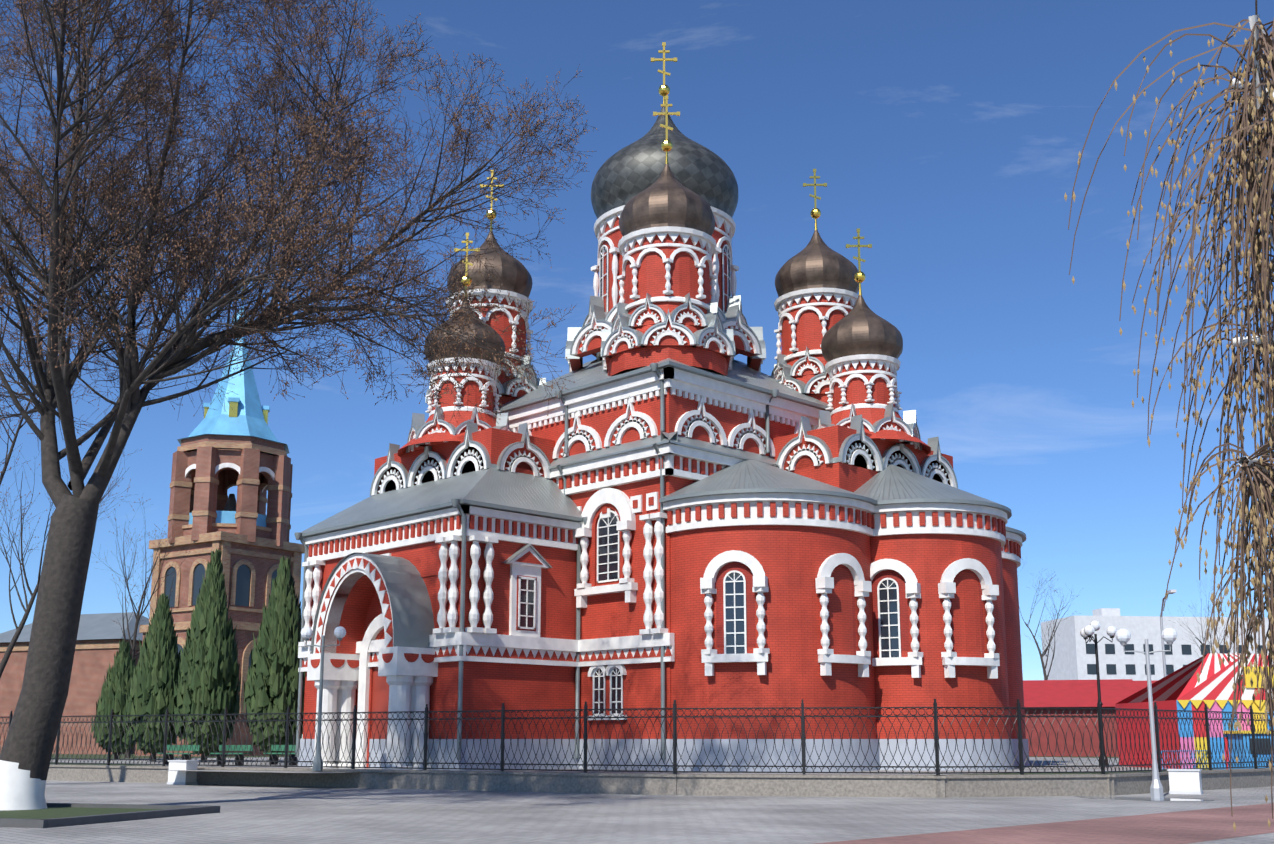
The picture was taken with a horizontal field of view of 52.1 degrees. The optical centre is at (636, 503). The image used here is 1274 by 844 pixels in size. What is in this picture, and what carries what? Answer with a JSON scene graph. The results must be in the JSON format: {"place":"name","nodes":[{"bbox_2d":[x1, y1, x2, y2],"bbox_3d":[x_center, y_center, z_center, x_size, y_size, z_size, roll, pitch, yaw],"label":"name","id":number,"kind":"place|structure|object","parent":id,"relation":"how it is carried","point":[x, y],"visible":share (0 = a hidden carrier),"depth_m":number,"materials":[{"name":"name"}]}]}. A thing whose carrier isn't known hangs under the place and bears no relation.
{"place":"outdoors","nodes":[
{"label":"outdoors","id":0,"kind":"place"},
{"bbox_2d":[0,780,1273,843],"bbox_3d":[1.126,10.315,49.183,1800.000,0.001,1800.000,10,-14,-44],"label":"pavement","id":1,"kind":"structure","parent":0,"point":[255,814],"depth_m":24.84,"materials":[{"name":"grey concrete"}]},
{"bbox_2d":[0,294,31,484],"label":"tree","id":2,"kind":"object","parent":1,"relation":"on","point":[7,458],"visible":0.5,"depth_m":40.35,"materials":[{"name":"brown plant"}]},
{"bbox_2d":[0,264,44,472],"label":"leaves","id":3,"kind":"object","parent":2,"relation":"attached to","point":[5,397],"visible":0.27,"depth_m":41.50,"materials":[{"name":"brown plant"}]},
{"bbox_2d":[0,803,219,827],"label":"planting bed","id":4,"kind":"object","parent":1,"relation":"on","point":[51,815],"visible":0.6,"depth_m":24.24,"materials":[{"name":"green plant"}]},
{"bbox_2d":[0,0,596,809],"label":"tree","id":5,"kind":"object","parent":4,"relation":"in","point":[28,744],"depth_m":27.05,"materials":[{"name":"brown wood"}]},
{"bbox_2d":[0,0,596,445],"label":"tree leaves","id":6,"kind":"object","parent":5,"relation":"attached to","point":[252,26],"visible":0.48,"depth_m":27.27,"materials":[{"name":"brown plant"}]},
{"bbox_2d":[135,284,307,756],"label":"bell tower","id":7,"kind":"structure","parent":1,"relation":"on","point":[218,453],"depth_m":77.91,"materials":[{"name":"brown brick"}]},
{"bbox_2d":[0,608,1268,756],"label":"background buildings","id":8,"kind":"structure","parent":1,"relation":"on","point":[1071,682],"depth_m":87.24,"materials":[{"name":"white concrete"}]},
{"bbox_2d":[50,754,1220,774],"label":"platform","id":9,"kind":"structure","parent":1,"relation":"on","point":[1066,759],"depth_m":45.38,"materials":[{"name":"grey concrete"}]},
{"bbox_2d":[0,457,129,677],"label":"tree","id":10,"kind":"object","parent":9,"relation":"on","point":[7,654],"visible":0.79,"depth_m":59.68,"materials":[{"name":"brown plant"}]},
{"bbox_2d":[0,445,141,577],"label":"leaves","id":11,"kind":"object","parent":10,"relation":"attached to","point":[52,504],"visible":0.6,"depth_m":60.46,"materials":[{"name":"brown plant"}]},
{"bbox_2d":[91,639,135,758],"bbox_3d":[-24.711,9.309,62.400,2.386,5.702,2.395,10,-14,-44],"label":"thuja tree","id":12,"kind":"object","parent":9,"relation":"on","point":[115,687],"visible":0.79,"depth_m":61.68,"materials":[{"name":"green plant"}]},
{"bbox_2d":[92,503,192,757],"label":"tree","id":13,"kind":"object","parent":9,"relation":"on","point":[138,617],"visible":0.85,"depth_m":69.05,"materials":[{"name":"brown plant"}]},
{"bbox_2d":[91,493,192,635],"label":"twigs","id":14,"kind":"object","parent":13,"relation":"attached to","point":[145,558],"visible":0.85,"depth_m":69.32,"materials":[{"name":"brown plant"}]},
{"bbox_2d":[104,497,191,632],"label":"leaves","id":15,"kind":"object","parent":13,"relation":"attached to","point":[144,558],"visible":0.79,"depth_m":69.38,"materials":[{"name":"brown plant"}]},
{"bbox_2d":[125,593,180,760],"bbox_3d":[-20.818,7.484,56.734,2.524,7.288,2.538,10,-14,-44],"label":"thuja tree","id":16,"kind":"object","parent":9,"relation":"on","point":[151,688],"visible":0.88,"depth_m":55.88,"materials":[{"name":"green plant"}]},
{"bbox_2d":[173,549,240,761],"bbox_3d":[-18.339,6.407,55.979,2.817,9.140,2.728,10,-14,-44],"label":"thuja tree","id":17,"kind":"object","parent":9,"relation":"on","point":[209,681],"visible":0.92,"depth_m":55.11,"materials":[{"name":"green plant"}]},
{"bbox_2d":[158,745,296,764],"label":"benches","id":18,"kind":"object","parent":9,"relation":"on","point":[282,747],"visible":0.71,"depth_m":48.54,"materials":[{"name":"green wood"}]},
{"bbox_2d":[243,555,304,757],"bbox_3d":[-15.055,6.445,55.038,2.864,8.732,2.828,10,-14,-44],"label":"thuja tree","id":19,"kind":"object","parent":9,"relation":"on","point":[271,684],"visible":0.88,"depth_m":54.12,"materials":[{"name":"green plant"}]},
{"bbox_2d":[301,590,1176,797],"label":"street lamps","id":20,"kind":"object","parent":9,"relation":"on","point":[1168,636],"visible":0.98,"depth_m":39.71,"materials":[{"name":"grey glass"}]},
{"bbox_2d":[47,764,1273,797],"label":"fence base wall","id":21,"kind":"structure","parent":1,"relation":"on","point":[945,786],"depth_m":34.53,"materials":[{"name":"grey concrete"}]},
{"bbox_2d":[0,699,1273,774],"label":"iron fence","id":22,"kind":"object","parent":21,"relation":"on","point":[675,765],"visible":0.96,"depth_m":35.99,"materials":[{"name":"black metal"}]},
{"bbox_2d":[167,760,1202,793],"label":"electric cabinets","id":23,"kind":"object","parent":1,"relation":"on","point":[1185,781],"visible":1,"depth_m":34.61,"materials":[{"name":"white metal"}]},
{"bbox_2d":[814,803,1273,843],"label":"red paving band","id":24,"kind":"object","parent":1,"relation":"on","point":[1189,826],"depth_m":20.51,"materials":[{"name":"red stone"}]},
{"bbox_2d":[1019,557,1073,679],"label":"tree","id":25,"kind":"object","parent":1,"relation":"on","point":[1042,662],"visible":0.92,"depth_m":123.18,"materials":[{"name":"brown plant"}]},
{"bbox_2d":[1017,566,1080,650],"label":"twigs","id":26,"kind":"object","parent":25,"relation":"attached to","point":[1045,604],"visible":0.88,"depth_m":124.95,"materials":[{"name":"brown plant"}]},
{"bbox_2d":[1026,562,1077,642],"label":"leaves","id":27,"kind":"object","parent":25,"relation":"attached to","point":[1050,597],"visible":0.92,"depth_m":124.95,"materials":[{"name":"brown plant"}]},
{"bbox_2d":[1075,796,1213,800],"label":"curb","id":28,"kind":"structure","parent":1,"relation":"on","point":[1134,798],"depth_m":31.76,"materials":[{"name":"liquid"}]},
{"bbox_2d":[1161,750,1206,768],"bbox_3d":[18.811,8.631,42.833,5.296,1.066,0.040,7,-12,-35],"label":"crowd barrier","id":29,"kind":"object","parent":1,"relation":"on","point":[1182,760],"visible":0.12,"depth_m":42.12,"materials":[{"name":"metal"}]},
{"bbox_2d":[1115,653,1273,768],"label":"circus tent","id":30,"kind":"object","parent":1,"relation":"on","point":[1182,688],"visible":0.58,"depth_m":43.36,"materials":[{"name":"multicoloured fabric"}]},
{"bbox_2d":[1176,587,1245,655],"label":"tree","id":31,"kind":"object","parent":1,"relation":"on","point":[1206,650],"visible":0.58,"depth_m":146.47,"materials":[{"name":"brown plant"}]},
{"bbox_2d":[1179,580,1239,652],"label":"twigs","id":32,"kind":"object","parent":31,"relation":"attached to","point":[1207,625],"visible":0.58,"depth_m":146.67,"materials":[{"name":"brown plant"}]},
{"bbox_2d":[1180,576,1248,649],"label":"leaves","id":33,"kind":"object","parent":31,"relation":"attached to","point":[1212,615],"visible":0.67,"depth_m":145.92,"materials":[{"name":"brown plant"}]},
{"bbox_2d":[1223,730,1273,768],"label":"booth","id":34,"kind":"object","parent":1,"relation":"on","point":[1240,746],"visible":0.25,"depth_m":42.04,"materials":[{"name":"blue metal"}]},
{"bbox_2d":[0,0,1273,738],"label":"sky","id":35,"kind":"structure","parent":0,"point":[952,134],"materials":[{"name":"blue"}]},
{"bbox_2d":[298,216,1029,771],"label":"church walls","id":36,"kind":"structure","parent":0,"point":[790,558],"depth_m":42.22,"materials":[{"name":"red paint"}]},
{"bbox_2d":[294,363,778,759],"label":"drainpipes","id":37,"kind":"object","parent":36,"relation":"attached to","point":[455,502],"visible":0.56,"depth_m":42.92,"materials":[{"name":"metal"}]},
{"bbox_2d":[298,205,1022,769],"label":"white trim","id":38,"kind":"structure","parent":36,"relation":"attached to","point":[382,675],"depth_m":43.96,"materials":[{"name":"white paint"}]},
{"bbox_2d":[300,358,1025,653],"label":"church roofs","id":39,"kind":"structure","parent":36,"relation":"on","point":[489,488],"depth_m":43.76,"materials":[{"name":"grey metal"}]},
{"bbox_2d":[424,164,902,364],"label":"onion domes","id":40,"kind":"structure","parent":36,"relation":"on","point":[666,198],"depth_m":48.07,"materials":[{"name":"brown metal"}]},
{"bbox_2d":[454,42,871,296],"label":"crosses","id":41,"kind":"object","parent":40,"relation":"on","point":[667,146],"visible":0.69,"depth_m":49.84,"materials":[{"name":"gold metal"}]},
{"bbox_2d":[591,107,737,218],"bbox_3d":[1.126,-13.837,53.529,6.039,5.620,6.039,10,-14,-44],"label":"church dome","id":42,"kind":"object","parent":36,"relation":"on","point":[624,175],"visible":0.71,"depth_m":51.05,"materials":[{"name":"grey metal"}]},
{"bbox_2d":[1068,0,1273,818],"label":"branches","id":43,"kind":"object","parent":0,"point":[1259,475],"depth_m":10.18,"materials":[{"name":"brown wood"}]},
{"bbox_2d":[1064,18,1273,830],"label":"leaves","id":44,"kind":"object","parent":43,"relation":"attached to","point":[1248,546],"visible":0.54,"depth_m":10.10,"materials":[{"name":"brown plant"}]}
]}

